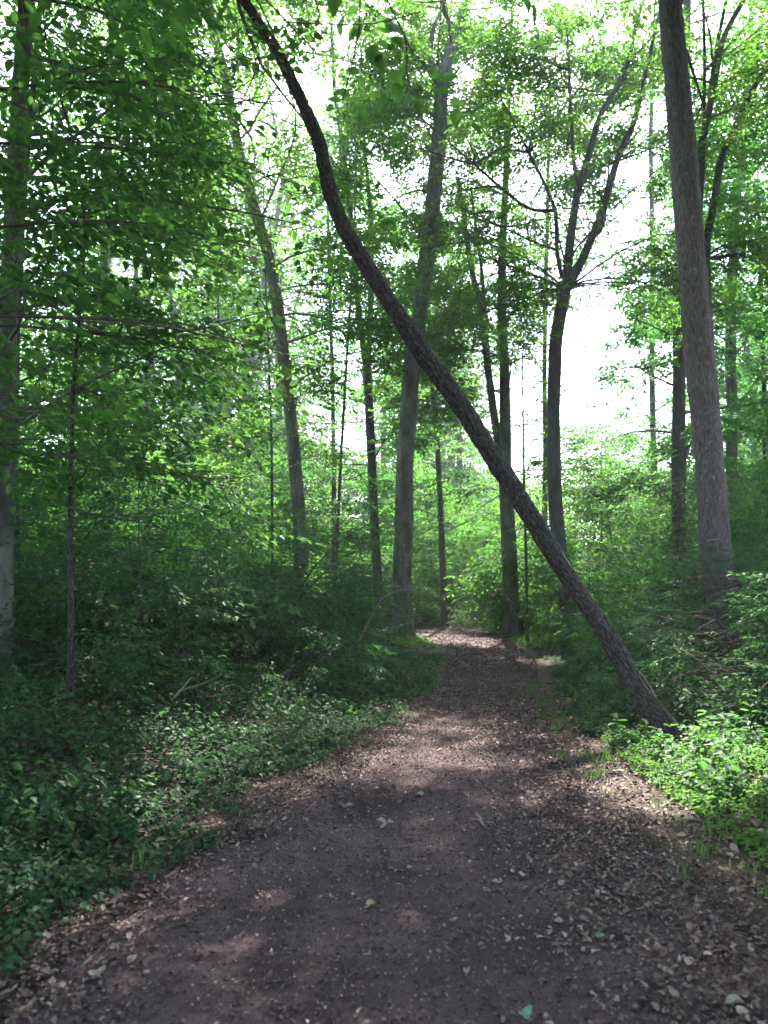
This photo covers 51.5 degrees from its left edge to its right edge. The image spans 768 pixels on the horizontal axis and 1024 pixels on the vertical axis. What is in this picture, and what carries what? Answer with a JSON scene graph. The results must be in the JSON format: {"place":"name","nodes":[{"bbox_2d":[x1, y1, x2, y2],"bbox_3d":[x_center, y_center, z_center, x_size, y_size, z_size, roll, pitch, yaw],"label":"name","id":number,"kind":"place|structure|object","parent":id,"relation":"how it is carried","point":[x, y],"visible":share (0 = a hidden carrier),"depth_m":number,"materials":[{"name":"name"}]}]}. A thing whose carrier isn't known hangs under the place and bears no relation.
{"place":"outdoors","nodes":[
{"label":"outdoors","id":0,"kind":"place"},
{"bbox_2d":[0,611,767,1023],"bbox_3d":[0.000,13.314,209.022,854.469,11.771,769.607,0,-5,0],"label":"ground","id":1,"kind":"structure","parent":0,"point":[544,675],"depth_m":5.82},
{"bbox_2d":[9,469,64,639],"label":"beech sapling","id":2,"kind":"object","parent":1,"relation":"on","point":[20,566],"visible":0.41,"depth_m":9.49,"materials":[{"name":"green plant"}]},
{"bbox_2d":[0,415,139,653],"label":"beech sapling","id":3,"kind":"object","parent":1,"relation":"on","point":[31,501],"visible":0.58,"depth_m":8.98,"materials":[{"name":"green plant"}]},
{"bbox_2d":[14,555,127,640],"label":"shrub","id":4,"kind":"object","parent":1,"relation":"on","point":[49,562],"visible":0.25,"depth_m":11.11,"materials":[{"name":"green plant"}]},
{"bbox_2d":[18,355,137,618],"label":"beech sapling","id":5,"kind":"object","parent":1,"relation":"on","point":[27,466],"visible":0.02,"depth_m":16.71,"materials":[{"name":"green plant"}]},
{"bbox_2d":[14,439,181,645],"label":"beech sapling","id":6,"kind":"object","parent":1,"relation":"on","point":[98,494],"visible":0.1,"depth_m":13.97,"materials":[{"name":"green plant"}]},
{"bbox_2d":[14,531,197,645],"bbox_3d":[-6.183,1.297,12.492,7.147,2.185,6.982,0,-5,0],"label":"shrub","id":7,"kind":"object","parent":1,"relation":"on","point":[97,576],"visible":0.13,"depth_m":11.25,"materials":[{"name":"green plant"}]},
{"bbox_2d":[0,574,218,693],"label":"shrub","id":8,"kind":"object","parent":1,"relation":"on","point":[59,638],"visible":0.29,"depth_m":9.67,"materials":[{"name":"green plant"}]},
{"bbox_2d":[0,604,248,711],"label":"shrub","id":9,"kind":"object","parent":1,"relation":"on","point":[124,657],"visible":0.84,"depth_m":8.39,"materials":[{"name":"green plant"}]},
{"bbox_2d":[0,4,248,563],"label":"beech tree","id":10,"kind":"object","parent":1,"relation":"on","point":[105,367],"visible":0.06,"depth_m":23.62,"materials":[{"name":"green plant"}]},
{"bbox_2d":[3,460,261,686],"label":"beech sapling","id":11,"kind":"object","parent":1,"relation":"on","point":[101,524],"visible":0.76,"depth_m":9.44,"materials":[{"name":"green plant"}]},
{"bbox_2d":[23,450,264,663],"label":"beech sapling","id":12,"kind":"object","parent":1,"relation":"on","point":[208,526],"visible":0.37,"depth_m":11.98,"materials":[{"name":"green plant"}]},
{"bbox_2d":[19,15,268,524],"bbox_3d":[-10.019,-9.019,33.168,10.777,26.860,10.282,0,-5,2],"label":"forest tree","id":13,"kind":"object","parent":1,"relation":"on","point":[172,312],"visible":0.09,"depth_m":32.20,"materials":[{"name":"green plant"}]},
{"bbox_2d":[0,0,300,712],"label":"beech sapling","id":14,"kind":"object","parent":1,"relation":"on","point":[61,162],"visible":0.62,"depth_m":7.66,"materials":[{"name":"green plant"}]},
{"bbox_2d":[0,0,320,616],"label":"beech tree","id":15,"kind":"object","parent":1,"relation":"on","point":[36,50],"visible":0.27,"depth_m":14.77,"materials":[{"name":"green plant"}]},
{"bbox_2d":[14,544,310,671],"bbox_3d":[-3.365,1.408,11.541,4.735,1.911,5.177,5,-7,-45],"label":"shrub","id":16,"kind":"object","parent":1,"relation":"on","point":[241,599],"visible":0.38,"depth_m":10.40,"materials":[{"name":"green plant"}]},
{"bbox_2d":[102,426,246,586],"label":"beech sapling","id":17,"kind":"object","parent":1,"relation":"on","point":[175,502],"visible":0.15,"depth_m":16.85,"materials":[{"name":"green plant"}]},
{"bbox_2d":[16,516,339,648],"bbox_3d":[-4.469,1.327,15.607,5.808,2.728,8.100,3,-5,-28],"label":"shrub","id":18,"kind":"object","parent":1,"relation":"on","point":[272,574],"visible":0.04,"depth_m":14.21,"materials":[{"name":"green plant"}]},
{"bbox_2d":[14,517,343,657],"bbox_3d":[-3.806,1.379,13.967,6.319,2.393,6.413,0,-5,0],"label":"shrub","id":19,"kind":"object","parent":1,"relation":"on","point":[205,587],"visible":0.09,"depth_m":12.21,"materials":[{"name":"green plant"}]},
{"bbox_2d":[37,1,327,510],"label":"forest tree","id":20,"kind":"object","parent":1,"relation":"on","point":[181,370],"visible":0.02,"depth_m":34.26,"materials":[{"name":"green plant"}]},
{"bbox_2d":[93,461,280,575],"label":"beech sapling","id":21,"kind":"object","parent":1,"relation":"on","point":[195,483],"visible":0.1,"depth_m":17.30,"materials":[{"name":"green plant"}]},
{"bbox_2d":[0,0,393,698],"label":"beech tree","id":22,"kind":"object","parent":1,"relation":"on","point":[6,518],"visible":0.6,"depth_m":8.90,"materials":[{"name":"green plant"}]},
{"bbox_2d":[0,0,413,514],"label":"beech tree","id":23,"kind":"object","parent":1,"relation":"on","point":[84,300],"visible":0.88,"depth_m":6.47,"materials":[{"name":"green plant"}]},
{"bbox_2d":[0,623,427,857],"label":"weeds","id":24,"kind":"object","parent":1,"relation":"on","point":[46,796],"visible":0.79,"depth_m":6.47,"materials":[{"name":"green plant"}]},
{"bbox_2d":[152,105,288,558],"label":"maple sapling","id":25,"kind":"object","parent":1,"relation":"on","point":[220,406],"visible":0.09,"depth_m":25.34,"materials":[{"name":"green plant"}]},
{"bbox_2d":[2,656,446,884],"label":"grass","id":26,"kind":"structure","parent":1,"relation":"on","point":[140,851],"depth_m":6.78,"materials":[{"name":"green plant"}]},
{"bbox_2d":[0,629,450,976],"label":"ground cover","id":27,"kind":"object","parent":1,"relation":"on","point":[35,909],"visible":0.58,"depth_m":5.89,"materials":[{"name":"green plant"}]},
{"bbox_2d":[174,433,292,564],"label":"beech sapling","id":28,"kind":"object","parent":1,"relation":"on","point":[255,479],"visible":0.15,"depth_m":21.12,"materials":[{"name":"green plant"}]},
{"bbox_2d":[3,0,469,625],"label":"beech tree","id":29,"kind":"object","parent":1,"relation":"on","point":[385,332],"visible":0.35,"depth_m":20.43,"materials":[{"name":"green plant"}]},
{"bbox_2d":[139,127,353,542],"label":"forest tree","id":30,"kind":"object","parent":1,"relation":"on","point":[236,326],"visible":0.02,"depth_m":42.11,"materials":[{"name":"green plant"}]},
{"bbox_2d":[76,510,421,665],"bbox_3d":[-2.090,1.259,13.047,5.542,2.809,7.129,0,-5,0],"label":"shrub","id":31,"kind":"object","parent":1,"relation":"on","point":[351,596],"visible":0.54,"depth_m":12.67,"materials":[{"name":"green plant"}]},
{"bbox_2d":[119,138,380,598],"bbox_3d":[-2.875,-2.828,18.163,6.089,12.165,5.618,0,-5,0],"label":"maple sapling","id":32,"kind":"object","parent":1,"relation":"on","point":[270,433],"visible":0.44,"depth_m":17.97,"materials":[{"name":"green plant"}]},
{"bbox_2d":[162,144,349,558],"bbox_3d":[-6.324,-6.160,36.436,9.916,21.359,10.472,-2,-5,18],"label":"forest tree","id":33,"kind":"object","parent":1,"relation":"on","point":[297,303],"visible":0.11,"depth_m":36.93,"materials":[{"name":"green plant"}]},
{"bbox_2d":[121,41,392,548],"bbox_3d":[-5.742,-9.157,36.153,12.197,27.532,12.392,-4,-7,43],"label":"forest tree","id":34,"kind":"object","parent":1,"relation":"on","point":[278,123],"visible":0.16,"depth_m":36.19,"materials":[{"name":"green plant"}]},
{"bbox_2d":[170,521,350,662],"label":"beech sapling","id":35,"kind":"object","parent":1,"relation":"on","point":[303,581],"visible":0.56,"depth_m":11.68,"materials":[{"name":"green plant"}]},
{"bbox_2d":[188,479,333,648],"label":"beech sapling","id":36,"kind":"object","parent":1,"relation":"on","point":[275,531],"visible":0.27,"depth_m":14.51,"materials":[{"name":"green plant"}]},
{"bbox_2d":[181,151,359,516],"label":"forest tree","id":37,"kind":"object","parent":1,"relation":"on","point":[280,417],"visible":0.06,"depth_m":41.30,"materials":[{"name":"green plant"}]},
{"bbox_2d":[174,42,390,497],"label":"forest tree","id":38,"kind":"object","parent":1,"relation":"on","point":[248,141],"visible":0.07,"depth_m":44.08,"materials":[{"name":"green plant"}]},
{"bbox_2d":[159,603,409,721],"bbox_3d":[-1.120,1.931,10.178,3.314,1.461,3.388,2,-5,-24],"label":"shrub","id":39,"kind":"object","parent":1,"relation":"on","point":[329,667],"visible":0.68,"depth_m":10.08,"materials":[{"name":"green plant"}]},
{"bbox_2d":[216,409,362,594],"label":"beech sapling","id":40,"kind":"object","parent":1,"relation":"on","point":[287,482],"visible":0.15,"depth_m":28.71,"materials":[{"name":"green plant"}]},
{"bbox_2d":[244,406,392,597],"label":"beech sapling","id":41,"kind":"object","parent":1,"relation":"on","point":[341,511],"visible":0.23,"depth_m":27.02,"materials":[{"name":"green plant"}]},
{"bbox_2d":[247,128,394,573],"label":"maple sapling","id":42,"kind":"object","parent":1,"relation":"on","point":[334,478],"visible":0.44,"depth_m":26.88,"materials":[{"name":"green plant"}]},
{"bbox_2d":[107,0,536,135],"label":"hornbeam tree","id":43,"kind":"object","parent":1,"relation":"on","point":[375,57],"visible":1,"depth_m":4.39,"materials":[{"name":"green plant"}]},
{"bbox_2d":[229,121,421,623],"bbox_3d":[-1.726,-4.160,22.654,5.493,15.618,5.708,0,-5,0],"label":"maple sapling","id":44,"kind":"object","parent":1,"relation":"on","point":[346,503],"visible":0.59,"depth_m":21.79,"materials":[{"name":"green plant"}]},
{"bbox_2d":[245,524,414,644],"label":"beech sapling","id":45,"kind":"object","parent":1,"relation":"on","point":[304,565],"visible":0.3,"depth_m":14.29,"materials":[{"name":"green plant"}]},
{"bbox_2d":[231,595,463,684],"bbox_3d":[-0.488,2.112,12.491,3.616,1.599,3.432,0,-5,0],"label":"shrub","id":46,"kind":"object","parent":1,"relation":"on","point":[308,652],"visible":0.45,"depth_m":12.05,"materials":[{"name":"green plant"}]},
{"bbox_2d":[288,605,440,659],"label":"shrub","id":47,"kind":"object","parent":1,"relation":"on","point":[420,632],"visible":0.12,"depth_m":15.30,"materials":[{"name":"green plant"}]},
{"bbox_2d":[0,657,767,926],"bbox_3d":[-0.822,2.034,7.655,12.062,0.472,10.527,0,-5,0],"label":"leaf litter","id":48,"kind":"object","parent":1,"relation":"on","point":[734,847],"visible":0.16,"depth_m":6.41,"materials":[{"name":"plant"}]},
{"bbox_2d":[242,18,533,626],"bbox_3d":[0.120,-8.167,24.967,7.383,24.542,7.595,4,-6,-38],"label":"maple tree","id":49,"kind":"object","parent":1,"relation":"on","point":[421,443],"visible":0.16,"depth_m":24.33,"materials":[{"name":"green plant"}]},
{"bbox_2d":[331,580,452,620],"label":"shrub","id":50,"kind":"object","parent":1,"relation":"on","point":[417,601],"visible":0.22,"depth_m":26.16,"materials":[{"name":"green plant"}]},
{"bbox_2d":[315,162,471,545],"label":"forest tree","id":51,"kind":"object","parent":1,"relation":"on","point":[358,347],"visible":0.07,"depth_m":49.60,"materials":[{"name":"green plant"}]},
{"bbox_2d":[328,547,483,617],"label":"shrub","id":52,"kind":"object","parent":1,"relation":"on","point":[448,583],"visible":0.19,"depth_m":28.00,"materials":[{"name":"green plant"}]},
{"bbox_2d":[350,447,472,569],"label":"beech sapling","id":53,"kind":"object","parent":1,"relation":"on","point":[388,500],"visible":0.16,"depth_m":33.82,"materials":[{"name":"green plant"}]},
{"bbox_2d":[341,171,519,545],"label":"forest tree","id":54,"kind":"object","parent":1,"relation":"on","point":[442,443],"visible":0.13,"depth_m":43.01,"materials":[{"name":"green plant"}]},
{"bbox_2d":[366,452,499,599],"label":"beech sapling","id":55,"kind":"object","parent":1,"relation":"on","point":[430,561],"visible":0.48,"depth_m":28.12,"materials":[{"name":"green plant"}]},
{"bbox_2d":[362,303,510,627],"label":"maple sapling","id":56,"kind":"object","parent":1,"relation":"on","point":[442,571],"visible":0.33,"depth_m":26.05,"materials":[{"name":"green plant"}]},
{"bbox_2d":[260,0,613,638],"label":"beech tree","id":57,"kind":"object","parent":1,"relation":"on","point":[391,111],"visible":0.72,"depth_m":21.08,"materials":[{"name":"green plant"}]},
{"bbox_2d":[385,582,495,623],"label":"shrub","id":58,"kind":"object","parent":1,"relation":"on","point":[437,616],"visible":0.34,"depth_m":26.66,"materials":[{"name":"green plant"}]},
{"bbox_2d":[194,0,689,740],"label":"leaning tree","id":59,"kind":"object","parent":1,"relation":"on","point":[652,710],"visible":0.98,"depth_m":8.34,"materials":[{"name":"brown plant"}]},
{"bbox_2d":[412,473,500,585],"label":"beech sapling","id":60,"kind":"object","parent":1,"relation":"on","point":[448,524],"visible":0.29,"depth_m":31.17,"materials":[{"name":"green plant"}]},
{"bbox_2d":[336,614,585,650],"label":"ground cover","id":61,"kind":"object","parent":1,"relation":"on","point":[522,641],"visible":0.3,"depth_m":19.58,"materials":[{"name":"green plant"}]},
{"bbox_2d":[377,198,563,547],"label":"forest tree","id":62,"kind":"object","parent":1,"relation":"on","point":[461,441],"visible":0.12,"depth_m":44.13,"materials":[{"name":"green plant"}]},
{"bbox_2d":[439,596,549,631],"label":"shrub","id":63,"kind":"object","parent":1,"relation":"on","point":[481,625],"visible":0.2,"depth_m":23.82,"materials":[{"name":"green plant"}]},
{"bbox_2d":[445,471,548,597],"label":"beech sapling","id":64,"kind":"object","parent":1,"relation":"on","point":[478,535],"visible":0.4,"depth_m":27.15,"materials":[{"name":"green plant"}]},
{"bbox_2d":[362,0,659,635],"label":"beech tree","id":65,"kind":"object","parent":1,"relation":"on","point":[502,439],"visible":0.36,"depth_m":23.05,"materials":[{"name":"green plant"}]},
{"bbox_2d":[409,280,618,640],"bbox_3d":[3.551,-1.039,19.860,5.132,9.485,5.662,2,-5,-21],"label":"maple sapling","id":66,"kind":"object","parent":1,"relation":"on","point":[469,493],"visible":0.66,"depth_m":20.00,"materials":[{"name":"green plant"}]},
{"bbox_2d":[440,548,600,631],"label":"shrub","id":67,"kind":"object","parent":1,"relation":"on","point":[522,610],"visible":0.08,"depth_m":22.83,"materials":[{"name":"green plant"}]},
{"bbox_2d":[443,540,630,634],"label":"shrub","id":68,"kind":"object","parent":1,"relation":"on","point":[498,569],"visible":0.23,"depth_m":23.26,"materials":[{"name":"green plant"}]},
{"bbox_2d":[442,59,647,566],"bbox_3d":[5.654,-6.089,27.708,7.501,20.285,8.588,0,-5,0],"label":"maple sapling","id":69,"kind":"object","parent":1,"relation":"on","point":[544,404],"visible":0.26,"depth_m":27.26,"materials":[{"name":"green plant"}]},
{"bbox_2d":[362,4,767,643],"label":"beech tree","id":70,"kind":"object","parent":1,"relation":"on","point":[552,124],"visible":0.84,"depth_m":19.31,"materials":[{"name":"green plant"}]},
{"bbox_2d":[517,435,670,598],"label":"beech sapling","id":71,"kind":"object","parent":1,"relation":"on","point":[601,538],"visible":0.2,"depth_m":25.76,"materials":[{"name":"green plant"}]},
{"bbox_2d":[531,539,658,662],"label":"bush","id":72,"kind":"object","parent":1,"relation":"on","point":[587,588],"visible":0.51,"depth_m":14.98,"materials":[{"name":"green plant"}]},
{"bbox_2d":[507,579,706,650],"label":"shrub","id":73,"kind":"object","parent":1,"relation":"on","point":[546,622],"visible":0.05,"depth_m":17.52,"materials":[{"name":"green plant"}]},
{"bbox_2d":[515,396,699,602],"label":"beech sapling","id":74,"kind":"object","parent":1,"relation":"on","point":[609,523],"visible":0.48,"depth_m":22.27,"materials":[{"name":"green plant"}]},
{"bbox_2d":[456,0,767,661],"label":"oak tree","id":75,"kind":"object","parent":1,"relation":"on","point":[711,485],"visible":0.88,"depth_m":13.18,"materials":[{"name":"brown plant"}]},
{"bbox_2d":[561,418,670,546],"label":"beech sapling","id":76,"kind":"object","parent":1,"relation":"on","point":[606,448],"visible":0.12,"depth_m":29.02,"materials":[{"name":"green plant"}]},
{"bbox_2d":[555,617,729,692],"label":"shrub","id":77,"kind":"object","parent":1,"relation":"on","point":[599,657],"visible":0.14,"depth_m":11.71,"materials":[{"name":"green plant"}]},
{"bbox_2d":[522,535,765,637],"bbox_3d":[7.296,1.999,19.620,7.053,2.976,6.254,1,-5,-16],"label":"shrub","id":78,"kind":"object","parent":1,"relation":"on","point":[592,552],"visible":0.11,"depth_m":19.74,"materials":[{"name":"green plant"}]},
{"bbox_2d":[522,676,767,899],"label":"grass","id":79,"kind":"structure","parent":1,"relation":"on","point":[612,759],"depth_m":5.93,"materials":[{"name":"green plant"}]},
{"bbox_2d":[530,0,767,572],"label":"beech tree","id":80,"kind":"object","parent":1,"relation":"on","point":[677,451],"visible":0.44,"depth_m":21.18,"materials":[{"name":"green plant"}]},
{"bbox_2d":[530,543,767,631],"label":"shrub","id":81,"kind":"object","parent":1,"relation":"on","point":[622,569],"visible":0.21,"depth_m":16.22,"materials":[{"name":"green plant"}]},
{"bbox_2d":[531,636,766,734],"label":"ground cover","id":82,"kind":"object","parent":1,"relation":"on","point":[581,725],"visible":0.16,"depth_m":10.30,"materials":[{"name":"green plant"}]},
{"bbox_2d":[558,588,767,700],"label":"shrub","id":83,"kind":"object","parent":1,"relation":"on","point":[614,621],"visible":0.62,"depth_m":9.71,"materials":[{"name":"green plant"}]},
{"bbox_2d":[559,0,767,352],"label":"beech tree","id":84,"kind":"object","parent":1,"relation":"on","point":[753,61],"visible":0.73,"depth_m":17.56,"materials":[{"name":"green plant"}]},
{"bbox_2d":[560,6,767,553],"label":"maple sapling","id":85,"kind":"object","parent":1,"relation":"on","point":[653,401],"visible":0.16,"depth_m":30.54,"materials":[{"name":"green plant"}]},
{"bbox_2d":[566,633,767,806],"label":"weeds","id":86,"kind":"object","parent":1,"relation":"on","point":[706,738],"visible":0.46,"depth_m":7.10,"materials":[{"name":"green plant"}]},
{"bbox_2d":[568,664,767,869],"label":"ground cover","id":87,"kind":"object","parent":1,"relation":"on","point":[633,753],"visible":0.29,"depth_m":6.32,"materials":[{"name":"green plant"}]},
{"bbox_2d":[571,571,767,668],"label":"shrub","id":88,"kind":"object","parent":1,"relation":"on","point":[729,607],"visible":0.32,"depth_m":10.88,"materials":[{"name":"green plant"}]},
{"bbox_2d":[578,631,767,736],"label":"shrub","id":89,"kind":"object","parent":1,"relation":"on","point":[666,671],"visible":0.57,"depth_m":8.77,"materials":[{"name":"green plant"}]},
{"bbox_2d":[609,543,764,640],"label":"shrub","id":90,"kind":"object","parent":1,"relation":"on","point":[662,581],"visible":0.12,"depth_m":13.70,"materials":[{"name":"green plant"}]},
{"bbox_2d":[611,525,767,648],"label":"beech sapling","id":91,"kind":"object","parent":1,"relation":"on","point":[698,606],"visible":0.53,"depth_m":12.01,"materials":[{"name":"green plant"}]},
{"bbox_2d":[617,0,767,554],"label":"maple tree","id":92,"kind":"object","parent":1,"relation":"on","point":[730,377],"visible":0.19,"depth_m":25.28,"materials":[{"name":"green plant"}]},
{"bbox_2d":[629,469,763,577],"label":"beech sapling","id":93,"kind":"object","parent":1,"relation":"on","point":[688,507],"visible":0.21,"depth_m":21.18,"materials":[{"name":"green plant"}]},
{"bbox_2d":[626,569,767,706],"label":"shrub","id":94,"kind":"object","parent":1,"relation":"on","point":[749,635],"visible":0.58,"depth_m":8.65,"materials":[{"name":"green plant"}]},
{"bbox_2d":[631,459,767,623],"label":"beech sapling","id":95,"kind":"object","parent":1,"relation":"on","point":[734,535],"visible":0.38,"depth_m":14.45,"materials":[{"name":"green plant"}]},
{"bbox_2d":[686,168,767,538],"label":"maple sapling","id":96,"kind":"object","parent":1,"relation":"on","point":[763,351],"visible":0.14,"depth_m":26.09,"materials":[{"name":"green plant"}]},
{"bbox_2d":[687,623,767,734],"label":"shrub","id":97,"kind":"object","parent":1,"relation":"on","point":[760,695],"visible":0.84,"depth_m":7.74,"materials":[{"name":"green plant"}]},
{"bbox_2d":[698,531,767,674],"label":"shrub","id":98,"kind":"object","parent":1,"relation":"on","point":[754,593],"visible":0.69,"depth_m":10.09,"materials":[{"name":"green plant"}]},
{"bbox_2d":[729,377,767,593],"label":"beech sapling","id":99,"kind":"object","parent":1,"relation":"on","point":[745,513],"visible":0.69,"depth_m":15.74,"materials":[{"name":"green plant"}]},
{"bbox_2d":[0,0,767,545],"label":"sky","id":100,"kind":"structure","parent":0,"point":[588,333],"materials":[{"name":"white"}]},
{"bbox_2d":[0,630,767,1023],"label":"path","id":101,"kind":"structure","parent":0,"point":[193,1012],"depth_m":3.72,"materials":[{"name":"brown soil"}]},
{"bbox_2d":[0,685,478,1023],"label":"leaf litter","id":102,"kind":"object","parent":101,"relation":"on","point":[52,980],"visible":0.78,"depth_m":4.01,"materials":[{"name":"brown plant"}]},
{"bbox_2d":[415,629,538,671],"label":"mulch","id":103,"kind":"object","parent":101,"relation":"on","point":[477,646],"visible":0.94,"depth_m":17.68,"materials":[{"name":"brown soil"}]},
{"bbox_2d":[395,685,767,1023],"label":"leaf litter","id":104,"kind":"object","parent":101,"relation":"on","point":[742,1011],"visible":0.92,"depth_m":4.31,"materials":[{"name":"brown plant"}]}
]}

